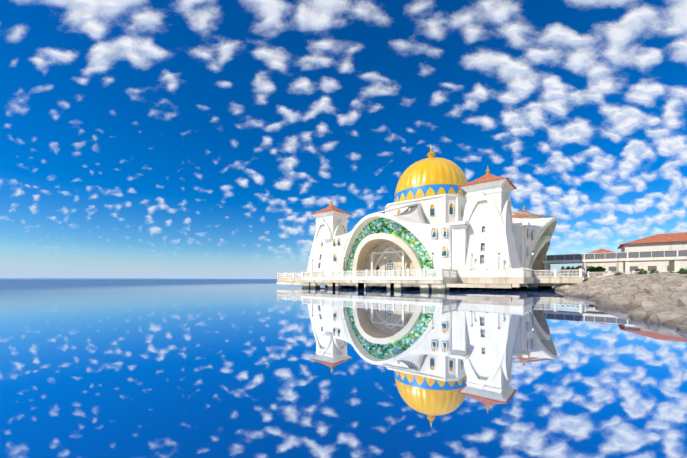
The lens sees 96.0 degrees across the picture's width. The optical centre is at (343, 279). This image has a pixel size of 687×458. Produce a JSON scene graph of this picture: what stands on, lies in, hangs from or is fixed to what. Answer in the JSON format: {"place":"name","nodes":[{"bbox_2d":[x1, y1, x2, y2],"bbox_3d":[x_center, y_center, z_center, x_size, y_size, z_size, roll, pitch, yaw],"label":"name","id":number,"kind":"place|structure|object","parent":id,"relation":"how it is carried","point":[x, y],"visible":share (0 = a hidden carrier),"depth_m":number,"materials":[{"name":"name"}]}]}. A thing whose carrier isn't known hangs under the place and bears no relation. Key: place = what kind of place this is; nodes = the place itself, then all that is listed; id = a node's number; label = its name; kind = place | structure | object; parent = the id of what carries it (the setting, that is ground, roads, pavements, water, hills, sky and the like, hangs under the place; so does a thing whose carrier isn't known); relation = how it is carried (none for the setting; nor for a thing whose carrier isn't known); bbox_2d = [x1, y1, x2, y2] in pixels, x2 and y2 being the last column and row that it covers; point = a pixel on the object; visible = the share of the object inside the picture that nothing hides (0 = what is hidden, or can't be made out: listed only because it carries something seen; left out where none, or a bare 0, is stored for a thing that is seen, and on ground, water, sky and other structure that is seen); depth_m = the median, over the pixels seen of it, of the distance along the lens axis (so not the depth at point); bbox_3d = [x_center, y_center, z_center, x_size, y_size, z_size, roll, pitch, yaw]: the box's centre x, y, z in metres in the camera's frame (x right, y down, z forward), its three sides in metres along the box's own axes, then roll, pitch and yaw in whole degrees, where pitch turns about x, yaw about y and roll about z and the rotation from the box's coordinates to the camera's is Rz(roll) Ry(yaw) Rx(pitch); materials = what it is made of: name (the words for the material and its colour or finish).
{"place":"outdoors","nodes":[
{"label":"outdoors","id":0,"kind":"place"},
{"bbox_2d":[0,278,200,278],"bbox_3d":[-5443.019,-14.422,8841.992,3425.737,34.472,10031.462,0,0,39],"label":"distant sea horizon","id":1,"kind":"structure","parent":0,"point":[100,278],"depth_m":7076.63,"materials":[{"name":"blue liquid"}]},
{"bbox_2d":[0,279,686,457],"bbox_3d":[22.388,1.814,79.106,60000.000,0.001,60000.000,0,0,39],"label":"water","id":2,"kind":"structure","parent":0,"point":[180,368],"depth_m":5.94,"materials":[{"name":"blue liquid"}]},
{"bbox_2d":[277,277,585,290],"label":"deck","id":3,"kind":"structure","parent":2,"relation":"on","point":[436,283],"depth_m":50.35,"materials":[{"name":"white paint"}]},
{"bbox_2d":[306,167,540,277],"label":"towers","id":4,"kind":"structure","parent":3,"relation":"on","point":[488,216],"depth_m":51.18,"materials":[{"name":"white paint"}]},
{"bbox_2d":[277,267,584,277],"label":"railings","id":5,"kind":"object","parent":3,"relation":"on","point":[510,272],"visible":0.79,"depth_m":50.01,"materials":[{"name":"white paint"}]},
{"bbox_2d":[322,213,556,277],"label":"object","id":6,"kind":"object","parent":3,"relation":"on","point":[372,251],"visible":0.58,"depth_m":60.62,"materials":[{"name":"white paint"}]},
{"bbox_2d":[385,148,467,223],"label":"dome","id":7,"kind":"structure","parent":6,"relation":"on","point":[431,183],"depth_m":70.89,"materials":[{"name":"gold metal"}]},
{"bbox_2d":[332,203,554,275],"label":"walls","id":8,"kind":"structure","parent":3,"relation":"on","point":[413,218],"depth_m":55.97,"materials":[{"name":"white paint"}]},
{"bbox_2d":[345,218,541,275],"bbox_3d":[22.388,-6.061,79.106,46.457,11.550,46.457,0,0,-6],"label":"stained glass","id":9,"kind":"object","parent":3,"relation":"on","point":[385,225],"visible":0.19,"depth_m":59.23,"materials":[{"name":"green glass"}]},
{"bbox_2d":[311,251,618,276],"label":"lamp posts","id":10,"kind":"object","parent":3,"relation":"on","point":[532,252],"visible":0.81,"depth_m":53.05,"materials":[{"name":"grey"}]},
{"bbox_2d":[0,0,686,278],"label":"sky","id":11,"kind":"structure","parent":0,"point":[202,139],"materials":[{"name":"blue"}]},
{"bbox_3d":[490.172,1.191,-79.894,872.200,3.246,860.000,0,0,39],"label":"land","id":12,"kind":"structure","parent":0,"visible":0},
{"bbox_2d":[543,249,686,277],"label":"walkway","id":13,"kind":"structure","parent":12,"relation":"on","point":[674,258],"depth_m":62.22,"materials":[{"name":"white paint"}]},
{"bbox_2d":[554,274,686,329],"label":"boulders","id":14,"kind":"object","parent":12,"relation":"on","point":[659,298],"visible":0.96,"depth_m":20.54,"materials":[{"name":"beige stone"}]},
{"bbox_2d":[558,265,686,277],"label":"hedges","id":15,"kind":"object","parent":12,"relation":"on","point":[600,269],"visible":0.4,"depth_m":70.55,"materials":[{"name":"green plant"}]},
{"bbox_2d":[587,270,677,276],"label":"quay rail","id":16,"kind":"object","parent":12,"relation":"on","point":[604,273],"visible":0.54,"depth_m":60.75,"materials":[{"name":"white paint"}]},
{"bbox_2d":[581,232,686,277],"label":"shore buildings","id":17,"kind":"structure","parent":12,"relation":"on","point":[669,241],"depth_m":69.53,"materials":[{"name":"white paint"}]},
{"bbox_2d":[619,272,686,282],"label":"wall","id":18,"kind":"structure","parent":12,"relation":"on","point":[684,279],"depth_m":38.33,"materials":[{"name":"beige concrete"}]}
]}

